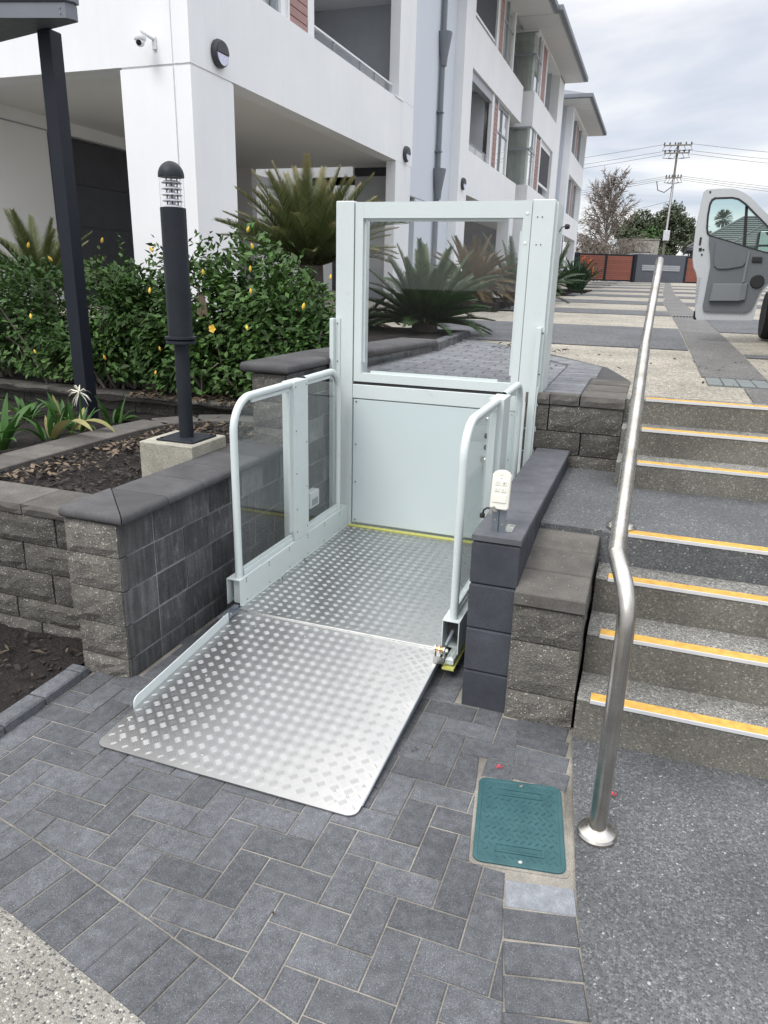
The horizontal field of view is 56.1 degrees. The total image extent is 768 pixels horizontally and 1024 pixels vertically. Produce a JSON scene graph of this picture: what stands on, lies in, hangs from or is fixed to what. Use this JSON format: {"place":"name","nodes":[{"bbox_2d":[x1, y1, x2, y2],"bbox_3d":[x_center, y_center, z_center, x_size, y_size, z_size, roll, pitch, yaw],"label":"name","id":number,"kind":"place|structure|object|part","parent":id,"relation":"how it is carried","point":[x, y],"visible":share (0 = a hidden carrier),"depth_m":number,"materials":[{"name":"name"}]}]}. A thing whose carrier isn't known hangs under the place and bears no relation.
{"place":"outdoors","nodes":[
{"label":"outdoors","id":0,"kind":"place"},
{"bbox_2d":[0,623,83,712],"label":"garden soil","id":1,"kind":"structure","parent":0,"point":[52,644],"depth_m":3.09,"materials":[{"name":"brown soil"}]},
{"bbox_2d":[0,639,78,675],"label":"bark litter","id":2,"kind":"object","parent":1,"relation":"on","point":[38,650],"visible":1,"depth_m":3.10,"materials":[{"name":"brown wood"}]},
{"bbox_2d":[0,906,145,1023],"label":"footpath","id":3,"kind":"structure","parent":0,"point":[42,981],"depth_m":1.69,"materials":[{"name":"beige concrete"}]},
{"bbox_2d":[0,397,172,454],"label":"garden soil","id":4,"kind":"structure","parent":0,"point":[25,439],"depth_m":5.25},
{"bbox_2d":[0,429,24,432],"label":"lily plant","id":5,"kind":"object","parent":4,"relation":"on","point":[12,430],"visible":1,"depth_m":4.16,"materials":[{"name":"green plant"}]},
{"bbox_2d":[0,393,37,449],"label":"lily plant","id":6,"kind":"object","parent":4,"relation":"on","point":[7,437],"visible":0.97,"depth_m":4.48,"materials":[{"name":"green plant"}]},
{"bbox_2d":[0,396,46,419],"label":"lily plant","id":7,"kind":"object","parent":4,"relation":"on","point":[31,410],"visible":0.56,"depth_m":5.36,"materials":[{"name":"green plant"}]},
{"bbox_2d":[0,0,98,418],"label":"canopy","id":8,"kind":"object","parent":4,"relation":"on","point":[42,19],"visible":0.87,"depth_m":4.87,"materials":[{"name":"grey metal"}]},
{"bbox_2d":[28,392,78,422],"bbox_3d":[-2.377,-0.743,5.192,0.370,0.222,0.317,-11,22,-34],"label":"lily plant","id":9,"kind":"object","parent":4,"relation":"on","point":[56,408],"visible":0.64,"depth_m":5.24,"materials":[{"name":"green plant"}]},
{"bbox_2d":[22,407,114,440],"bbox_3d":[-2.048,-0.534,4.601,0.725,0.206,0.443,8,19,19],"label":"lily plant","id":10,"kind":"object","parent":4,"relation":"on","point":[53,431],"visible":0.95,"depth_m":4.66,"materials":[{"name":"green plant"}]},
{"bbox_2d":[40,385,100,431],"bbox_3d":[-2.142,-0.718,4.973,0.395,0.323,0.318,1,18,-1],"label":"lily plant","id":11,"kind":"object","parent":4,"relation":"on","point":[82,416],"visible":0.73,"depth_m":4.96,"materials":[{"name":"green plant"}]},
{"bbox_2d":[95,396,138,425],"bbox_3d":[-1.936,-0.735,5.229,0.259,0.224,0.330,8,19,19],"label":"lily plant","id":12,"kind":"object","parent":4,"relation":"on","point":[117,416],"visible":0.91,"depth_m":5.20,"materials":[{"name":"green plant"}]},
{"bbox_2d":[0,414,253,476],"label":"garden border","id":13,"kind":"object","parent":4,"relation":"on","point":[14,460],"visible":0.56,"depth_m":4.53,"materials":[{"name":"concrete"}]},
{"bbox_2d":[0,413,253,493],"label":"garden soil","id":14,"kind":"structure","parent":0,"point":[95,472],"depth_m":3.97,"materials":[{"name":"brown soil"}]},
{"bbox_2d":[0,422,243,482],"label":"bark litter","id":15,"kind":"object","parent":14,"relation":"on","point":[32,465],"visible":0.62,"depth_m":4.12,"materials":[{"name":"brown wood"}]},
{"bbox_2d":[139,430,225,476],"bbox_3d":[-1.058,-0.258,3.838,0.315,0.277,0.315,8,19,19],"label":"concrete footing","id":16,"kind":"object","parent":14,"relation":"on","point":[156,455],"visible":0.4,"depth_m":3.69,"materials":[{"name":"beige concrete"}]},
{"bbox_2d":[156,161,216,443],"bbox_3d":[-1.018,-1.016,3.582,0.220,1.322,0.220,8,19,19],"label":"bollard lamp","id":17,"kind":"object","parent":16,"relation":"on","point":[180,337],"visible":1,"depth_m":3.52,"materials":[{"name":"black metal"}]},
{"bbox_2d":[118,417,253,445],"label":"bark litter","id":18,"kind":"object","parent":14,"relation":"on","point":[197,429],"visible":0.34,"depth_m":4.85,"materials":[{"name":"brown wood"}]},
{"bbox_2d":[0,315,278,411],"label":"garden soil","id":19,"kind":"structure","parent":0,"point":[19,375],"depth_m":6.11,"materials":[{"name":"brown soil"}]},
{"bbox_2d":[0,242,106,384],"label":"hibiscus bush","id":20,"kind":"object","parent":19,"relation":"on","point":[46,331],"visible":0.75,"depth_m":6.26,"materials":[{"name":"green plant"}]},
{"bbox_2d":[0,207,117,324],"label":"cycad","id":21,"kind":"object","parent":19,"relation":"on","point":[35,252],"visible":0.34,"depth_m":7.75,"materials":[{"name":"green plant"}]},
{"bbox_2d":[48,232,170,391],"bbox_3d":[-2.179,-1.653,6.069,1.092,1.286,0.986,8,19,19],"label":"hibiscus bush","id":22,"kind":"object","parent":19,"relation":"on","point":[111,336],"visible":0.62,"depth_m":5.86,"materials":[{"name":"green plant"}]},
{"bbox_2d":[0,378,252,415],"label":"retaining wall","id":23,"kind":"structure","parent":19,"relation":"on","point":[135,406],"depth_m":5.91,"materials":[{"name":"grey stone"}]},
{"bbox_2d":[129,384,252,407],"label":"bark litter","id":24,"kind":"object","parent":19,"relation":"on","point":[158,393],"visible":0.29,"depth_m":5.77,"materials":[{"name":"brown wood"}]},
{"bbox_2d":[122,226,265,396],"bbox_3d":[-1.452,-1.589,5.803,1.252,1.361,1.042,8,19,19],"label":"hibiscus bush","id":25,"kind":"object","parent":19,"relation":"on","point":[206,326],"visible":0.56,"depth_m":5.63,"materials":[{"name":"green plant"}]},
{"bbox_2d":[199,214,335,396],"bbox_3d":[-0.808,-1.524,5.541,1.274,1.431,0.999,8,19,19],"label":"hibiscus bush","id":26,"kind":"object","parent":19,"relation":"on","point":[293,328],"visible":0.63,"depth_m":5.35,"materials":[{"name":"green plant"}]},
{"bbox_2d":[214,153,409,329],"bbox_3d":[-0.678,-2.291,6.823,1.848,1.927,1.777,8,19,19],"label":"cycad","id":27,"kind":"object","parent":19,"relation":"on","point":[304,216],"visible":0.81,"depth_m":6.37,"materials":[{"name":"green plant"}]},
{"bbox_2d":[326,293,411,329],"bbox_3d":[-0.307,-1.963,7.577,1.261,0.740,1.265,8,19,19],"label":"cycad","id":28,"kind":"object","parent":19,"relation":"on","point":[381,325],"visible":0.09,"depth_m":7.43,"materials":[{"name":"green plant"}]},
{"bbox_2d":[0,602,589,1023],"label":"paving","id":29,"kind":"structure","parent":0,"point":[112,898],"depth_m":2.00,"materials":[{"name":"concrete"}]},
{"bbox_2d":[99,199,569,816],"bbox_3d":[-0.058,-0.412,3.248,1.314,2.042,2.602,8,19,19],"label":"platform lift","id":30,"kind":"object","parent":29,"relation":"on","point":[307,677],"visible":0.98,"depth_m":3.61,"materials":[{"name":"grey paint"}]},
{"bbox_2d":[469,776,569,878],"bbox_3d":[0.421,0.987,2.255,0.288,0.056,0.396,5,18,10],"label":"pit lid","id":31,"kind":"object","parent":29,"relation":"in","point":[519,826],"visible":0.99,"depth_m":2.22,"materials":[{"name":"plastic"}]},
{"bbox_2d":[11,281,620,327],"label":"terrain","id":32,"kind":"structure","parent":0,"point":[497,315],"depth_m":11.66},
{"bbox_2d":[0,0,588,320],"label":"apartment building","id":33,"kind":"structure","parent":32,"relation":"on","point":[450,94],"depth_m":12.05,"materials":[{"name":"paint"}]},
{"bbox_2d":[47,133,135,302],"bbox_3d":[-4.348,-5.327,13.847,0.165,2.600,5.540,8,19,19],"label":"garage door","id":34,"kind":"structure","parent":33,"relation":"in","point":[101,173],"depth_m":12.30,"materials":[{"name":"paint"}]},
{"bbox_2d":[134,29,156,49],"bbox_3d":[-2.555,-5.025,7.670,0.141,0.168,0.238,8,19,19],"label":"security camera","id":35,"kind":"object","parent":33,"relation":"attached to","point":[139,38],"visible":1,"depth_m":7.62,"materials":[{"name":"white plastic"}]},
{"bbox_2d":[211,38,228,68],"bbox_3d":[-1.834,-5.150,8.106,0.080,0.290,0.290,8,19,19],"label":"wall light","id":36,"kind":"object","parent":33,"relation":"attached to","point":[220,53],"visible":1,"depth_m":8.05,"materials":[{"name":"grey paint"}]},
{"bbox_2d":[262,0,277,10],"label":"window","id":37,"kind":"structure","parent":33,"relation":"in","point":[273,3],"depth_m":9.34,"materials":[{"name":"glass"}]},
{"bbox_2d":[332,220,335,290],"bbox_3d":[-0.689,-6.878,19.265,1.500,2.200,0.050,8,19,19],"label":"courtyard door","id":38,"kind":"structure","parent":33,"relation":"in","point":[333,263],"depth_m":19.64,"materials":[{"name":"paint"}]},
{"bbox_2d":[403,146,410,161],"bbox_3d":[0.451,-7.002,14.114,0.080,0.290,0.290,8,19,19],"label":"wall light","id":39,"kind":"object","parent":33,"relation":"attached to","point":[406,153],"visible":1,"depth_m":14.04,"materials":[{"name":"grey paint"}]},
{"bbox_2d":[461,178,465,189],"bbox_3d":[2.013,-8.286,18.213,0.080,0.290,0.290,8,19,19],"label":"wall light","id":40,"kind":"object","parent":33,"relation":"attached to","point":[463,183],"visible":1,"depth_m":18.13,"materials":[{"name":"grey paint"}]},
{"bbox_2d":[484,102,509,176],"bbox_3d":[3.485,-11.408,22.249,0.290,1.850,1.980,8,19,19],"label":"window","id":41,"kind":"structure","parent":33,"relation":"in","point":[503,117],"depth_m":22.30,"materials":[{"name":"glass"}]},
{"bbox_2d":[492,0,516,70],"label":"window","id":42,"kind":"structure","parent":33,"relation":"in","point":[510,16],"depth_m":21.55,"materials":[{"name":"glass"}]},
{"bbox_2d":[506,126,536,187],"bbox_3d":[4.770,-12.330,25.189,0.800,1.800,1.270,8,19,19],"label":"bay window","id":43,"kind":"structure","parent":33,"relation":"in","point":[522,140],"depth_m":24.80,"materials":[{"name":"glass"}]},
{"bbox_2d":[513,31,543,97],"bbox_3d":[4.840,-15.022,24.319,0.800,1.740,1.270,8,19,19],"label":"bay window","id":44,"kind":"structure","parent":33,"relation":"in","point":[529,46],"depth_m":23.90,"materials":[{"name":"glass"}]},
{"bbox_2d":[368,326,469,341],"bbox_3d":[0.154,-1.730,7.121,1.120,0.102,1.250,8,19,19],"label":"garden bed","id":45,"kind":"object","parent":32,"relation":"on","point":[376,334],"visible":0.3,"depth_m":6.82,"materials":[{"name":"soil"}]},
{"bbox_2d":[368,237,499,335],"bbox_3d":[0.411,-2.155,7.118,1.532,1.022,1.597,8,19,19],"label":"cycad","id":46,"kind":"object","parent":45,"relation":"on","point":[421,302],"visible":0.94,"depth_m":6.89,"materials":[{"name":"green plant"}]},
{"bbox_2d":[453,297,514,311],"bbox_3d":[2.000,-3.986,13.823,1.150,0.159,4.400,8,19,19],"label":"garden bed","id":47,"kind":"object","parent":32,"relation":"on","point":[497,304],"visible":0.27,"depth_m":11.86,"materials":[{"name":"soil"}]},
{"bbox_2d":[432,233,517,308],"bbox_3d":[1.496,-4.011,12.222,1.773,1.393,1.776,8,19,19],"label":"cycad","id":48,"kind":"object","parent":47,"relation":"on","point":[477,269],"visible":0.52,"depth_m":11.98,"materials":[{"name":"green plant"}]},
{"bbox_2d":[455,232,572,303],"bbox_3d":[2.573,-4.918,14.468,2.341,1.544,2.307,-8,20,-27],"label":"cycad","id":49,"kind":"object","parent":47,"relation":"on","point":[509,261],"visible":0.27,"depth_m":14.30,"materials":[{"name":"green plant"}]},
{"bbox_2d":[556,292,571,295],"bbox_3d":[4.542,-6.036,19.962,1.100,0.111,1.700,8,19,19],"label":"garden bed","id":50,"kind":"object","parent":32,"relation":"on","point":[564,293],"visible":0.23,"depth_m":19.10,"materials":[{"name":"soil"}]},
{"bbox_2d":[515,241,586,293],"bbox_3d":[4.511,-6.618,19.709,2.090,1.542,2.189,8,19,19],"label":"cycad","id":51,"kind":"object","parent":50,"relation":"on","point":[561,263],"visible":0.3,"depth_m":19.47,"materials":[{"name":"green plant"}]},
{"bbox_2d":[560,289,591,292],"bbox_3d":[5.837,-6.929,22.645,1.200,0.114,1.900,8,19,19],"label":"garden bed","id":52,"kind":"object","parent":32,"relation":"on","point":[573,291],"visible":0.37,"depth_m":21.74,"materials":[{"name":"soil"}]},
{"bbox_2d":[558,256,603,289],"bbox_3d":[6.032,-7.382,22.370,1.539,1.096,1.564,8,19,19],"label":"strap leaf plant","id":53,"kind":"object","parent":52,"relation":"on","point":[587,277],"visible":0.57,"depth_m":22.11,"materials":[{"name":"green plant"}]},
{"bbox_2d":[555,90,606,279],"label":"apartment wing","id":54,"kind":"structure","parent":32,"relation":"on","point":[582,120],"depth_m":35.19,"materials":[{"name":"white paint"}]},
{"bbox_2d":[566,179,576,218],"bbox_3d":[9.640,-16.116,37.273,0.100,1.710,5.900,8,19,19],"label":"window","id":55,"kind":"structure","parent":54,"relation":"in","point":[574,198],"depth_m":38.37,"materials":[{"name":"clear glass"}]},
{"bbox_2d":[571,119,582,163],"bbox_3d":[9.706,-18.646,36.455,0.100,1.670,5.900,8,19,19],"label":"window","id":56,"kind":"structure","parent":54,"relation":"in","point":[580,136],"depth_m":37.51,"materials":[{"name":"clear glass"}]},
{"bbox_2d":[573,252,696,282],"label":"front fence","id":57,"kind":"object","parent":32,"relation":"on","point":[641,267],"visible":0.48,"depth_m":41.76,"materials":[{"name":"grey paint"}]},
{"bbox_2d":[81,663,582,727],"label":"ground","id":58,"kind":"structure","parent":0,"point":[572,726],"depth_m":2.92,"materials":[{"name":"soil"}]},
{"bbox_2d":[0,664,88,737],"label":"garden kerb","id":59,"kind":"structure","parent":58,"relation":"on","point":[25,708],"depth_m":2.79,"materials":[{"name":"concrete"}]},
{"bbox_2d":[0,481,91,638],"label":"retaining wall","id":60,"kind":"structure","parent":58,"relation":"on","point":[35,589],"depth_m":3.24,"materials":[{"name":"stone"}]},
{"bbox_2d":[58,439,284,677],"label":"retaining wall","id":61,"kind":"structure","parent":58,"relation":"on","point":[151,561],"depth_m":3.12,"materials":[{"name":"stone"}]},
{"bbox_2d":[239,337,437,533],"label":"retaining wall","id":62,"kind":"structure","parent":58,"relation":"on","point":[267,412],"depth_m":4.29,"materials":[{"name":"stone"}]},
{"bbox_2d":[309,488,318,508],"bbox_3d":[-0.436,-0.083,4.333,0.048,0.100,0.120,8,19,19],"label":"junction box","id":63,"kind":"object","parent":62,"relation":"attached to","point":[313,497],"visible":0.77,"depth_m":4.31,"materials":[{"name":"white plastic"}]},
{"bbox_2d":[461,447,569,712],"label":"retaining wall","id":64,"kind":"structure","parent":58,"relation":"on","point":[498,561],"depth_m":2.77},
{"bbox_2d":[480,470,515,532],"bbox_3d":[0.441,-0.042,2.648,0.180,0.236,0.077,-12,22,-35],"label":"call station","id":65,"kind":"object","parent":64,"relation":"on","point":[498,508],"visible":1,"depth_m":2.62,"materials":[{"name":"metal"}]},
{"bbox_2d":[504,528,599,729],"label":"retaining wall","id":66,"kind":"structure","parent":58,"relation":"on","point":[552,598],"depth_m":2.69,"materials":[{"name":"stone"}]},
{"bbox_2d":[540,394,767,779],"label":"staircase","id":67,"kind":"structure","parent":58,"relation":"on","point":[697,558],"depth_m":2.86,"materials":[{"name":"concrete"}]},
{"bbox_2d":[520,379,629,471],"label":"retaining wall","id":68,"kind":"structure","parent":67,"relation":"on","point":[585,428],"depth_m":3.97,"materials":[{"name":"stone"}]},
{"bbox_2d":[367,339,628,395],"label":"paving","id":69,"kind":"structure","parent":0,"point":[480,359],"depth_m":4.99,"materials":[{"name":"grey stone"}]},
{"bbox_2d":[432,330,469,350],"bbox_3d":[0.605,-1.547,6.544,0.085,0.111,1.524,6,19,15],"label":"garden edging","id":70,"kind":"object","parent":69,"relation":"on","point":[455,337],"visible":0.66,"depth_m":6.37,"materials":[{"name":"concrete"}]},
{"bbox_2d":[447,342,610,355],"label":"fallen leaves","id":71,"kind":"object","parent":69,"relation":"on","point":[510,346],"visible":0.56,"depth_m":6.08,"materials":[{"name":"brown plant"}]},
{"bbox_2d":[476,282,767,403],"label":"driveway","id":72,"kind":"structure","parent":0,"point":[666,371],"depth_m":6.23,"materials":[{"name":"beige concrete"}]},
{"bbox_2d":[409,320,687,349],"bbox_3d":[1.770,-2.007,8.013,2.918,0.047,2.630,8,19,19],"label":"driveway band","id":73,"kind":"object","parent":72,"relation":"on","point":[624,336],"visible":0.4,"depth_m":7.67,"materials":[{"name":"grey concrete"}]},
{"bbox_2d":[499,306,670,315],"bbox_3d":[2.971,-3.471,12.360,3.638,0.026,1.450,8,19,19],"label":"driveway band","id":74,"kind":"object","parent":72,"relation":"on","point":[615,311],"visible":0.6,"depth_m":12.07,"materials":[{"name":"grey concrete"}]},
{"bbox_2d":[555,298,663,304],"bbox_3d":[4.308,-4.676,15.961,3.552,0.032,1.800,8,19,19],"label":"driveway band","id":75,"kind":"object","parent":72,"relation":"on","point":[608,301],"visible":0.6,"depth_m":15.71,"materials":[{"name":"grey concrete"}]},
{"bbox_2d":[568,293,663,297],"bbox_3d":[5.809,-5.971,19.834,3.578,0.034,1.900,8,19,19],"label":"driveway band","id":76,"kind":"object","parent":72,"relation":"on","point":[616,295],"visible":0.6,"depth_m":19.66,"materials":[{"name":"beige concrete"}]},
{"bbox_2d":[583,289,662,292],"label":"driveway band","id":77,"kind":"object","parent":72,"relation":"on","point":[621,291],"visible":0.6,"depth_m":23.89,"materials":[{"name":"grey concrete"}]},
{"bbox_2d":[585,286,663,288],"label":"driveway band","id":78,"kind":"object","parent":72,"relation":"on","point":[620,287],"visible":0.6,"depth_m":28.47,"materials":[{"name":"grey concrete"}]},
{"bbox_2d":[587,284,663,286],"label":"driveway band","id":79,"kind":"object","parent":72,"relation":"on","point":[621,285],"visible":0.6,"depth_m":33.36,"materials":[{"name":"beige concrete"}]},
{"bbox_2d":[591,282,663,284],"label":"driveway band","id":80,"kind":"object","parent":72,"relation":"on","point":[624,283],"visible":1,"depth_m":38.52,"materials":[{"name":"grey concrete"}]},
{"bbox_2d":[549,353,765,386],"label":"fallen leaves","id":81,"kind":"object","parent":72,"relation":"on","point":[674,358],"visible":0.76,"depth_m":5.06,"materials":[{"name":"brown plant"}]},
{"bbox_2d":[663,283,766,380],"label":"driveway spine","id":82,"kind":"object","parent":72,"relation":"on","point":[712,349],"visible":0.85,"depth_m":6.61},
{"bbox_2d":[674,292,764,295],"bbox_3d":[14.778,-6.357,21.481,11.514,0.040,2.200,8,19,19],"label":"driveway band","id":83,"kind":"object","parent":72,"relation":"on","point":[695,293],"visible":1,"depth_m":22.98,"materials":[{"name":"grey concrete"}]},
{"bbox_2d":[677,296,762,300],"bbox_3d":[13.197,-4.969,17.333,11.492,0.034,1.900,8,19,19],"label":"driveway band","id":84,"kind":"object","parent":72,"relation":"on","point":[682,297],"visible":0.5,"depth_m":19.09,"materials":[{"name":"grey concrete"}]},
{"bbox_2d":[672,288,767,291],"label":"driveway band","id":85,"kind":"object","parent":72,"relation":"on","point":[695,289],"visible":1,"depth_m":27.53,"materials":[{"name":"beige concrete"}]},
{"bbox_2d":[685,303,761,308],"bbox_3d":[11.737,-3.668,13.446,11.432,0.032,1.800,8,19,19],"label":"driveway band","id":86,"kind":"object","parent":72,"relation":"on","point":[693,304],"visible":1,"depth_m":15.16,"materials":[{"name":"grey concrete"}]},
{"bbox_2d":[692,189,767,339],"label":"van","id":87,"kind":"object","parent":72,"relation":"on","point":[732,280],"visible":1,"depth_m":6.91,"materials":[{"name":"paint"}]},
{"bbox_3d":[3.415,-2.462,6.957,0.836,1.194,0.325,8,19,19],"label":"door","id":88,"kind":"part","parent":87,"relation":"part of","materials":[{"name":"paint"}]},
{"bbox_2d":[706,320,758,333],"bbox_3d":[9.655,-1.798,7.857,11.314,0.052,2.900,8,19,19],"label":"driveway band","id":89,"kind":"object","parent":72,"relation":"on","point":[740,326],"visible":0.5,"depth_m":9.38,"materials":[{"name":"grey concrete"}]},
{"bbox_2d":[705,377,767,389],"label":"row of paving tiles","id":90,"kind":"object","parent":72,"relation":"on","point":[737,383],"visible":0.92,"depth_m":4.50,"materials":[{"name":"tile"}]},
{"bbox_2d":[744,388,767,403],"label":"driveway spine","id":91,"kind":"object","parent":72,"relation":"on","point":[758,396],"visible":1,"depth_m":4.10},
{"bbox_2d":[744,354,767,358],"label":"driveway band","id":92,"kind":"object","parent":72,"relation":"on","point":[757,356],"visible":1,"depth_m":6.01,"materials":[{"name":"grey concrete"}]},
{"bbox_2d":[557,0,767,281],"label":"sky","id":93,"kind":"structure","parent":0,"point":[659,72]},
{"bbox_2d":[572,732,767,1023],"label":"path","id":94,"kind":"structure","parent":0,"point":[672,885],"depth_m":1.99,"materials":[{"name":"grey concrete"}]},
{"bbox_2d":[576,257,663,848],"bbox_3d":[1.073,-0.228,3.134,0.140,1.757,2.765,7,19,17],"label":"handrail","id":95,"kind":"object","parent":94,"relation":"on","point":[595,829],"visible":1,"depth_m":2.14,"materials":[{"name":"silver metal"}]},
{"bbox_3d":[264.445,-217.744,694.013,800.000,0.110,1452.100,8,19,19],"label":"terrain","id":96,"kind":"structure","parent":0,"visible":0},
{"bbox_2d":[561,165,668,281],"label":"bare tree","id":97,"kind":"object","parent":96,"relation":"on","point":[590,245],"visible":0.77,"depth_m":47.14,"materials":[{"name":"brown plant"}]},
{"bbox_2d":[618,238,659,281],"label":"shed","id":98,"kind":"structure","parent":96,"relation":"on","point":[655,243],"depth_m":48.89,"materials":[{"name":"concrete"}]},
{"bbox_2d":[613,209,665,243],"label":"leafy tree","id":99,"kind":"object","parent":96,"relation":"on","point":[638,225],"visible":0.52,"depth_m":63.17,"materials":[{"name":"green plant"}]},
{"bbox_2d":[636,223,668,254],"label":"leafy tree","id":100,"kind":"object","parent":96,"relation":"on","point":[653,231],"visible":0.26,"depth_m":60.56,"materials":[{"name":"green plant"}]},
{"bbox_2d":[656,142,692,254],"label":"power pole","id":101,"kind":"object","parent":96,"relation":"on","point":[666,234],"visible":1,"depth_m":51.44,"materials":[{"name":"wood"}]},
{"bbox_2d":[683,176,767,186],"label":"power line","id":102,"kind":"object","parent":101,"relation":"attached to","point":[723,181],"visible":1,"depth_m":50.91,"materials":[{"name":"black metal"}]},
{"bbox_2d":[654,200,695,254],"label":"leafy tree","id":103,"kind":"object","parent":96,"relation":"on","point":[682,223],"visible":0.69,"depth_m":64.06,"materials":[{"name":"green plant"}]},
{"bbox_2d":[680,235,694,256],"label":"leafy tree","id":104,"kind":"object","parent":96,"relation":"on","point":[688,242],"visible":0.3,"depth_m":60.89,"materials":[{"name":"green plant"}]},
{"bbox_2d":[678,226,711,245],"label":"leafy tree","id":105,"kind":"object","parent":96,"relation":"on","point":[682,240],"visible":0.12,"depth_m":72.94,"materials":[{"name":"green plant"}]},
{"bbox_2d":[682,216,762,256],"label":"house","id":106,"kind":"structure","parent":96,"relation":"on","point":[733,231],"depth_m":51.89,"materials":[{"name":"stone"}]},
{"bbox_2d":[713,209,732,231],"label":"palm tree","id":107,"kind":"object","parent":96,"relation":"on","point":[723,214],"visible":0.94,"depth_m":71.51,"materials":[{"name":"green plant"}]},
{"bbox_2d":[733,224,767,248],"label":"house","id":108,"kind":"structure","parent":96,"relation":"on","point":[752,235],"depth_m":44.54,"materials":[{"name":"stone"}]}
]}

